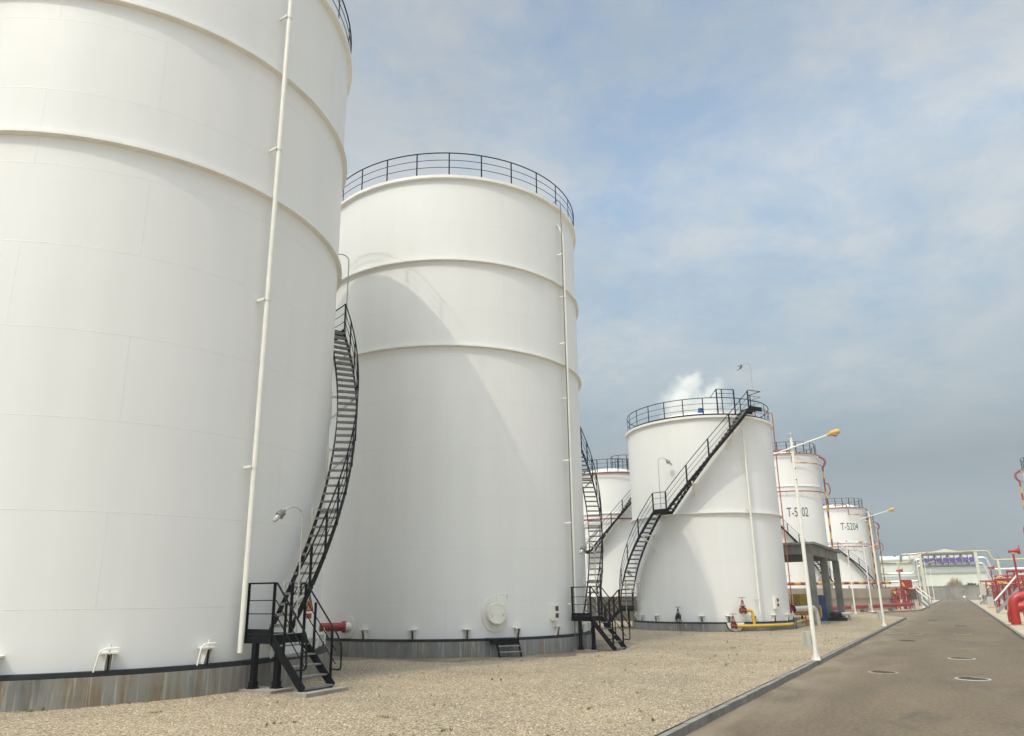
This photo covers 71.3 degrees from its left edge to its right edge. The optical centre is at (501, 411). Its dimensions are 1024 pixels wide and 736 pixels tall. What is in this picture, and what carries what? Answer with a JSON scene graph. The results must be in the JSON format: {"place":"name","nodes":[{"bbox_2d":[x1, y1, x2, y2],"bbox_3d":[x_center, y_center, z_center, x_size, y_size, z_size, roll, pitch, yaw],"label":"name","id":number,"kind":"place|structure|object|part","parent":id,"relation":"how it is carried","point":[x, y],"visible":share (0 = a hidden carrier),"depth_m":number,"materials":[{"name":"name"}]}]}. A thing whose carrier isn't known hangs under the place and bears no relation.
{"place":"outdoors","nodes":[
{"label":"outdoors","id":0,"kind":"place"},
{"bbox_2d":[0,616,903,735],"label":"gravel yard","id":1,"kind":"structure","parent":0,"point":[674,642],"depth_m":13.83,"materials":[{"name":"beige gravel"}]},
{"bbox_2d":[0,0,358,711],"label":"storage tank","id":2,"kind":"object","parent":1,"relation":"on","point":[172,178],"visible":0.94,"depth_m":15.73,"materials":[{"name":"metal"}]},
{"bbox_2d":[339,254,348,331],"bbox_3d":[-5.713,-4.059,24.642,0.816,3.119,0.232,3,-15,-12],"label":"gooseneck lamp","id":3,"kind":"object","parent":2,"relation":"on","point":[347,290],"visible":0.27,"depth_m":24.83,"materials":[{"name":"metal"}]},
{"bbox_2d":[239,582,347,697],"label":"access platform","id":4,"kind":"structure","parent":1,"relation":"on","point":[256,638],"depth_m":15.07,"materials":[{"name":"black metal"}]},
{"bbox_2d":[272,506,302,643],"bbox_3d":[-4.822,3.618,15.917,0.761,3.068,0.200,10,-18,-34],"label":"gooseneck lamp","id":5,"kind":"object","parent":4,"relation":"on","point":[281,514],"visible":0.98,"depth_m":16.10,"materials":[{"name":"metal"}]},
{"bbox_2d":[306,596,312,618],"bbox_3d":[-4.305,4.371,15.987,0.018,0.494,0.241,-8,-16,26],"label":"warning sign","id":6,"kind":"object","parent":4,"relation":"attached to","point":[308,608],"visible":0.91,"depth_m":15.98,"materials":[{"name":"metal"}]},
{"bbox_2d":[7,618,867,735],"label":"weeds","id":7,"kind":"object","parent":1,"relation":"on","point":[266,724],"visible":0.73,"depth_m":14.11,"materials":[{"name":"green plant"}]},
{"bbox_2d":[319,152,603,657],"bbox_3d":[-2.131,0.523,33.056,12.965,20.018,12.965,-1,-15,0],"label":"storage tank","id":8,"kind":"object","parent":1,"relation":"on","point":[460,530],"visible":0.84,"depth_m":27.49,"materials":[{"name":"metal"}]},
{"bbox_2d":[319,615,354,637],"bbox_3d":[-6.700,7.726,25.592,2.869,0.800,0.528,3,-15,-12],"label":"red pipe","id":9,"kind":"object","parent":8,"relation":"on","point":[346,627],"visible":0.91,"depth_m":25.66,"materials":[{"name":"metal"}]},
{"bbox_2d":[485,637,522,657],"bbox_3d":[0.049,8.171,24.700,1.060,0.643,0.922,5,-16,-21],"label":"boarding step","id":10,"kind":"object","parent":1,"relation":"on","point":[502,641],"visible":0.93,"depth_m":24.56,"materials":[{"name":"black metal"}]},
{"bbox_2d":[570,586,633,651],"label":"access platform","id":11,"kind":"structure","parent":1,"relation":"on","point":[581,617],"depth_m":26.82,"materials":[{"name":"black metal"}]},
{"bbox_2d":[579,543,597,621],"bbox_3d":[3.372,6.588,27.625,0.836,3.019,0.243,7,-16,-28],"label":"gooseneck lamp","id":12,"kind":"object","parent":11,"relation":"on","point":[583,548],"visible":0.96,"depth_m":27.81,"materials":[{"name":"metal"}]},
{"bbox_2d":[582,455,635,596],"bbox_3d":[9.863,10.917,63.366,7.680,13.819,7.989,-1,-15,0],"label":"storage tank","id":13,"kind":"object","parent":1,"relation":"on","point":[615,489],"visible":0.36,"depth_m":60.60,"materials":[{"name":"white metal"}]},
{"bbox_2d":[587,596,636,620],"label":"bund wall","id":14,"kind":"structure","parent":1,"relation":"on","point":[632,616],"depth_m":54.27,"materials":[{"name":"concrete"}]},
{"bbox_2d":[600,589,633,627],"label":"access platform","id":15,"kind":"structure","parent":1,"relation":"on","point":[623,608],"depth_m":42.62,"materials":[{"name":"black metal"}]},
{"bbox_2d":[624,570,631,612],"bbox_3d":[7.535,10.589,42.270,0.242,2.530,0.648,4,-15,-18],"label":"gooseneck lamp","id":16,"kind":"object","parent":15,"relation":"on","point":[630,574],"visible":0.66,"depth_m":42.37,"materials":[{"name":"metal"}]},
{"bbox_2d":[619,389,797,631],"bbox_3d":[11.909,6.191,42.961,9.882,13.454,9.881,-1,-15,0],"label":"storage tank","id":17,"kind":"object","parent":1,"relation":"on","point":[707,550],"visible":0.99,"depth_m":39.65,"materials":[{"name":"metal"}]},
{"bbox_2d":[658,458,671,505],"bbox_3d":[9.205,4.042,39.966,0.832,3.018,0.242,-1,-15,0],"label":"gooseneck lamp","id":18,"kind":"object","parent":17,"relation":"on","point":[668,462],"visible":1,"depth_m":40.17,"materials":[{"name":"metal"}]},
{"bbox_2d":[675,607,682,622],"bbox_3d":[9.512,11.104,38.363,0.393,1.225,0.536,-1,-15,0],"label":"sample tap","id":19,"kind":"object","parent":17,"relation":"attached to","point":[677,615],"visible":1,"depth_m":38.36,"materials":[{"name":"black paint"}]},
{"bbox_2d":[736,363,754,406],"bbox_3d":[13.809,-1.466,40.520,0.829,2.768,0.243,-1,-15,0],"label":"gooseneck lamp","id":20,"kind":"object","parent":17,"relation":"on","point":[739,367],"visible":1,"depth_m":40.70,"materials":[{"name":"metal"}]},
{"bbox_2d":[752,410,807,625],"bbox_3d":[16.465,6.237,42.106,0.517,12.463,5.379,-11,-18,35],"label":"pipe","id":21,"kind":"object","parent":17,"relation":"attached to","point":[782,516],"visible":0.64,"depth_m":42.53,"materials":[{"name":"metal"}]},
{"bbox_2d":[730,597,808,628],"bbox_3d":[16.988,11.646,41.569,2.118,1.754,13.504,-13,-19,40],"label":"yellow pipe","id":22,"kind":"object","parent":1,"relation":"on","point":[742,609],"visible":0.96,"depth_m":37.29,"materials":[{"name":"metal"}]},
{"bbox_2d":[789,595,820,625],"bbox_3d":[17.254,11.793,42.134,4.589,1.983,0.998,12,-19,-40],"label":"silver pipe","id":23,"kind":"object","parent":1,"relation":"on","point":[805,608],"visible":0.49,"depth_m":42.70,"materials":[{"name":"metal"}]},
{"bbox_2d":[783,542,845,623],"bbox_3d":[20.863,12.649,52.097,6.100,5.240,13.200,-9,-17,30],"label":"canopy","id":24,"kind":"object","parent":1,"relation":"on","point":[822,554],"visible":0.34,"depth_m":50.44,"materials":[{"name":"concrete"}]},
{"bbox_2d":[792,594,821,618],"bbox_3d":[20.606,13.257,48.179,1.357,1.865,1.327,-1,-15,0],"label":"yellow cabinet","id":25,"kind":"object","parent":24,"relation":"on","point":[799,599],"visible":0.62,"depth_m":47.89,"materials":[{"name":"yellow metal"}]},
{"bbox_2d":[818,595,827,620],"bbox_3d":[22.394,13.844,50.278,0.720,1.805,0.750,-1,-15,0],"label":"blue cabinet","id":26,"kind":"object","parent":1,"relation":"on","point":[822,600],"visible":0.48,"depth_m":49.95,"materials":[{"name":"metal"}]},
{"bbox_3d":[22.392,13.727,49.936,0.560,1.600,0.020,-1,-15,0],"label":"door","id":27,"kind":"part","parent":26,"relation":"part of","materials":[{"name":"blue metal"}]},
{"bbox_2d":[828,612,851,620],"bbox_3d":[23.939,14.382,50.134,2.772,0.689,1.035,7,-16,-26],"label":"pump","id":28,"kind":"object","parent":1,"relation":"on","point":[836,616],"visible":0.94,"depth_m":49.58,"materials":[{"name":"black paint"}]},
{"bbox_2d":[329,0,1023,581],"label":"sky","id":29,"kind":"structure","parent":0,"point":[825,198],"materials":[{"name":"blue"}]},
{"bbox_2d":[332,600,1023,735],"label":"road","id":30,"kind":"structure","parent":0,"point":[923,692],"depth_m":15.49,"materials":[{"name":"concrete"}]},
{"bbox_2d":[658,617,906,735],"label":"kerb","id":31,"kind":"structure","parent":30,"relation":"on","point":[692,724],"depth_m":14.00,"materials":[{"name":"concrete"}]},
{"bbox_2d":[775,429,839,660],"bbox_3d":[9.449,3.860,21.278,1.938,6.750,0.337,-9,-17,28],"label":"street lamp","id":32,"kind":"object","parent":31,"relation":"on","point":[808,638],"visible":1,"depth_m":21.36,"materials":[{"name":"white metal"}]},
{"bbox_2d":[860,508,894,625],"bbox_3d":[22.534,9.065,42.042,1.938,6.818,0.337,-9,-17,28],"label":"street lamp","id":33,"kind":"object","parent":31,"relation":"on","point":[880,615],"visible":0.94,"depth_m":42.15,"materials":[{"name":"white metal"}]},
{"bbox_2d":[868,671,897,673],"bbox_3d":[9.850,6.731,18.457,0.710,0.018,0.710,-1,-15,0],"label":"manhole cover","id":34,"kind":"object","parent":30,"relation":"on","point":[883,672],"visible":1,"depth_m":18.32,"materials":[{"name":"metal"}]},
{"bbox_2d":[852,600,940,613],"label":"kerb","id":35,"kind":"structure","parent":30,"relation":"on","point":[903,611],"depth_m":76.69,"materials":[{"name":"concrete"}]},
{"bbox_2d":[859,543,878,611],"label":"street lamp","id":36,"kind":"object","parent":35,"relation":"on","point":[870,605],"visible":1,"depth_m":71.88,"materials":[{"name":"white metal"}]},
{"bbox_2d":[912,552,927,607],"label":"street lamp","id":37,"kind":"object","parent":35,"relation":"on","point":[919,577],"visible":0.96,"depth_m":90.99,"materials":[{"name":"white metal"}]},
{"bbox_2d":[921,561,933,602],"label":"street lamp","id":38,"kind":"object","parent":35,"relation":"on","point":[927,581],"visible":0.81,"depth_m":112.76,"materials":[{"name":"white metal"}]},
{"bbox_2d":[948,657,974,659],"bbox_3d":[14.189,7.616,22.049,0.750,0.018,0.750,-1,-15,0],"label":"manhole cover","id":39,"kind":"object","parent":30,"relation":"on","point":[959,658],"visible":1,"depth_m":21.97,"materials":[{"name":"metal"}]},
{"bbox_2d":[954,677,991,680],"bbox_3d":[11.116,6.305,16.860,0.750,0.018,0.750,-1,-15,0],"label":"manhole cover","id":40,"kind":"object","parent":30,"relation":"on","point":[972,678],"visible":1,"depth_m":16.83,"materials":[{"name":"metal"}]},
{"bbox_2d":[969,600,1023,639],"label":"kerb","id":41,"kind":"structure","parent":30,"relation":"on","point":[1020,635],"depth_m":41.81,"materials":[{"name":"concrete"}]},
{"bbox_2d":[794,600,939,615],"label":"gravel verge","id":42,"kind":"structure","parent":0,"point":[920,607],"depth_m":81.41,"materials":[{"name":"beige gravel"}]},
{"bbox_2d":[772,441,834,587],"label":"storage tank","id":43,"kind":"object","parent":42,"relation":"on","point":[810,498],"visible":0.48,"depth_m":76.49,"materials":[{"name":"white metal"}]},
{"bbox_2d":[788,588,894,611],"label":"bund wall","id":44,"kind":"structure","parent":42,"relation":"on","point":[861,595],"depth_m":75.99,"materials":[{"name":"concrete"}]},
{"bbox_2d":[787,581,890,587],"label":"banded pipe","id":45,"kind":"object","parent":44,"relation":"on","point":[831,583],"visible":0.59,"depth_m":75.42,"materials":[{"name":"red metal"}]},
{"bbox_2d":[822,498,881,587],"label":"storage tank","id":46,"kind":"object","parent":42,"relation":"on","point":[847,524],"visible":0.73,"depth_m":102.29,"materials":[{"name":"white metal"}]},
{"bbox_2d":[833,602,913,611],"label":"red pipe","id":47,"kind":"object","parent":42,"relation":"on","point":[862,607],"visible":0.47,"depth_m":73.89,"materials":[{"name":"metal"}]},
{"bbox_2d":[865,513,885,587],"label":"storage tank","id":48,"kind":"object","parent":42,"relation":"on","point":[873,523],"visible":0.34,"depth_m":122.84,"materials":[{"name":"white metal"}]},
{"bbox_2d":[868,587,913,607],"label":"fire manifold","id":49,"kind":"object","parent":42,"relation":"on","point":[911,600],"visible":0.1,"depth_m":88.40,"materials":[{"name":"red metal"}]},
{"bbox_2d":[891,590,901,609],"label":"valve manifold","id":50,"kind":"object","parent":42,"relation":"on","point":[896,597],"visible":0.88,"depth_m":81.58,"materials":[{"name":"red metal"}]},
{"bbox_2d":[880,553,919,601],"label":"pipe rack","id":51,"kind":"object","parent":42,"relation":"on","point":[900,561],"visible":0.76,"depth_m":124.35,"materials":[{"name":"metal"}]},
{"bbox_2d":[899,581,910,608],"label":"valve manifold","id":52,"kind":"object","parent":42,"relation":"on","point":[904,587],"visible":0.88,"depth_m":81.72,"materials":[{"name":"red metal"}]},
{"bbox_2d":[888,586,921,605],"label":"fire manifold","id":53,"kind":"object","parent":42,"relation":"on","point":[905,591],"visible":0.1,"depth_m":101.39,"materials":[{"name":"red metal"}]},
{"bbox_2d":[900,580,915,608],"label":"red box","id":54,"kind":"object","parent":42,"relation":"on","point":[908,583],"visible":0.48,"depth_m":83.26,"materials":[{"name":"metal"}]},
{"bbox_2d":[906,588,918,608],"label":"cabinet","id":55,"kind":"object","parent":42,"relation":"on","point":[912,593],"visible":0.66,"depth_m":81.89,"materials":[{"name":"grey metal"}]},
{"bbox_2d":[896,586,929,608],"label":"crossover steps","id":56,"kind":"structure","parent":42,"relation":"on","point":[924,604],"depth_m":84.19,"materials":[{"name":"white metal"}]},
{"bbox_2d":[917,587,932,606],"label":"crossover steps","id":57,"kind":"structure","parent":42,"relation":"on","point":[926,601],"depth_m":97.47,"materials":[{"name":"white metal"}]},
{"bbox_2d":[846,613,895,616],"bbox_3d":[31.062,18.230,63.825,5.414,0.169,12.506,-5,-15,16],"label":"gravel strip","id":58,"kind":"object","parent":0,"point":[867,614],"visible":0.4,"depth_m":61.61,"materials":[{"name":"beige gravel"}]},
{"bbox_2d":[842,540,862,613],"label":"street lamp","id":59,"kind":"object","parent":58,"relation":"on","point":[853,606],"visible":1,"depth_m":67.23,"materials":[{"name":"white metal"}]},
{"bbox_2d":[896,568,904,608],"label":"alarm horn","id":60,"kind":"object","parent":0,"point":[899,570],"visible":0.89,"depth_m":84.83,"materials":[{"name":"metal"}]},
{"bbox_2d":[879,549,971,586],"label":"warehouse","id":61,"kind":"structure","parent":0,"point":[892,568],"depth_m":226.81,"materials":[{"name":"grey metal"}]},
{"bbox_2d":[987,597,995,607],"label":"grey cabinet","id":62,"kind":"object","parent":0,"point":[990,601],"visible":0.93,"depth_m":82.83,"materials":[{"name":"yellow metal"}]},
{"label":"door","id":63,"kind":"part","parent":62,"relation":"part of","materials":[{"name":"grey metal"}]},
{"bbox_2d":[971,600,1023,634],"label":"verge","id":64,"kind":"structure","parent":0,"point":[1002,616],"depth_m":57.92,"materials":[{"name":"beige gravel"}]},
{"bbox_2d":[917,550,985,603],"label":"pipe gantry","id":65,"kind":"object","parent":64,"relation":"on","point":[946,560],"visible":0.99,"depth_m":120.67,"materials":[{"name":"grey metal"}]},
{"bbox_2d":[884,585,1022,599],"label":"bund wall","id":66,"kind":"structure","parent":64,"relation":"on","point":[955,592],"depth_m":175.37,"materials":[{"name":"concrete"}]},
{"bbox_2d":[980,585,987,604],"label":"grey cabinet","id":67,"kind":"object","parent":64,"relation":"on","point":[983,589],"visible":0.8,"depth_m":105.37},
{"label":"door","id":68,"kind":"part","parent":67,"relation":"part of","materials":[{"name":"grey metal"}]},
{"bbox_2d":[979,583,993,604],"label":"crossover steps","id":69,"kind":"structure","parent":64,"relation":"on","point":[984,599],"depth_m":106.94,"materials":[{"name":"white metal"}]},
{"bbox_2d":[988,566,997,607],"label":"alarm horn","id":70,"kind":"object","parent":64,"relation":"on","point":[991,568],"visible":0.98,"depth_m":87.38,"materials":[{"name":"metal"}]},
{"bbox_2d":[980,580,1012,603],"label":"fire manifold","id":71,"kind":"object","parent":64,"relation":"on","point":[983,581],"visible":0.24,"depth_m":110.26,"materials":[{"name":"red metal"}]},
{"bbox_2d":[976,550,1023,583],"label":"pipe rack","id":72,"kind":"object","parent":64,"relation":"on","point":[999,569],"visible":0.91,"depth_m":117.68,"materials":[{"name":"metal"}]},
{"bbox_2d":[984,580,1017,604],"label":"fire manifold","id":73,"kind":"object","parent":64,"relation":"on","point":[988,594],"visible":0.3,"depth_m":98.38,"materials":[{"name":"red metal"}]},
{"bbox_2d":[994,577,1023,609],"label":"fire manifold","id":74,"kind":"object","parent":64,"relation":"on","point":[1003,593],"visible":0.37,"depth_m":76.03,"materials":[{"name":"red metal"}]},
{"bbox_2d":[994,573,1023,612],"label":"crossover steps","id":75,"kind":"structure","parent":64,"relation":"on","point":[1002,606],"depth_m":63.23,"materials":[{"name":"white metal"}]},
{"bbox_2d":[994,575,1023,605],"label":"fire manifold","id":76,"kind":"object","parent":64,"relation":"on","point":[1000,576],"visible":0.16,"depth_m":84.93,"materials":[{"name":"red metal"}]},
{"bbox_2d":[1006,569,1023,601],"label":"fire manifold","id":77,"kind":"object","parent":64,"relation":"on","point":[1018,570],"visible":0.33,"depth_m":66.21,"materials":[{"name":"red metal"}]},
{"bbox_2d":[1007,592,1023,625],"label":"red pipe","id":78,"kind":"object","parent":64,"relation":"on","point":[1015,607],"visible":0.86,"depth_m":41.16,"materials":[{"name":"metal"}]},
{"bbox_2d":[1007,545,1023,614],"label":"monitor","id":79,"kind":"object","parent":64,"relation":"on","point":[1014,551],"visible":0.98,"depth_m":56.06,"materials":[{"name":"red metal"}]},
{"bbox_2d":[1014,457,1023,532],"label":"storage tank","id":80,"kind":"object","parent":64,"relation":"on","point":[1021,471],"visible":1,"depth_m":81.17,"materials":[{"name":"white metal"}]},
{"bbox_3d":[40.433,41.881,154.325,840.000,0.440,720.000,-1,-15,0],"label":"ground","id":81,"kind":"structure","parent":0,"visible":0},
{"bbox_2d":[945,577,966,585],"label":"dry grass","id":82,"kind":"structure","parent":81,"relation":"on","point":[953,583],"depth_m":177.92,"materials":[{"name":"brown plant"}]},
{"bbox_2d":[924,566,990,585],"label":"warehouse","id":83,"kind":"structure","parent":81,"relation":"on","point":[941,576],"depth_m":199.03,"materials":[{"name":"white metal"}]}
]}

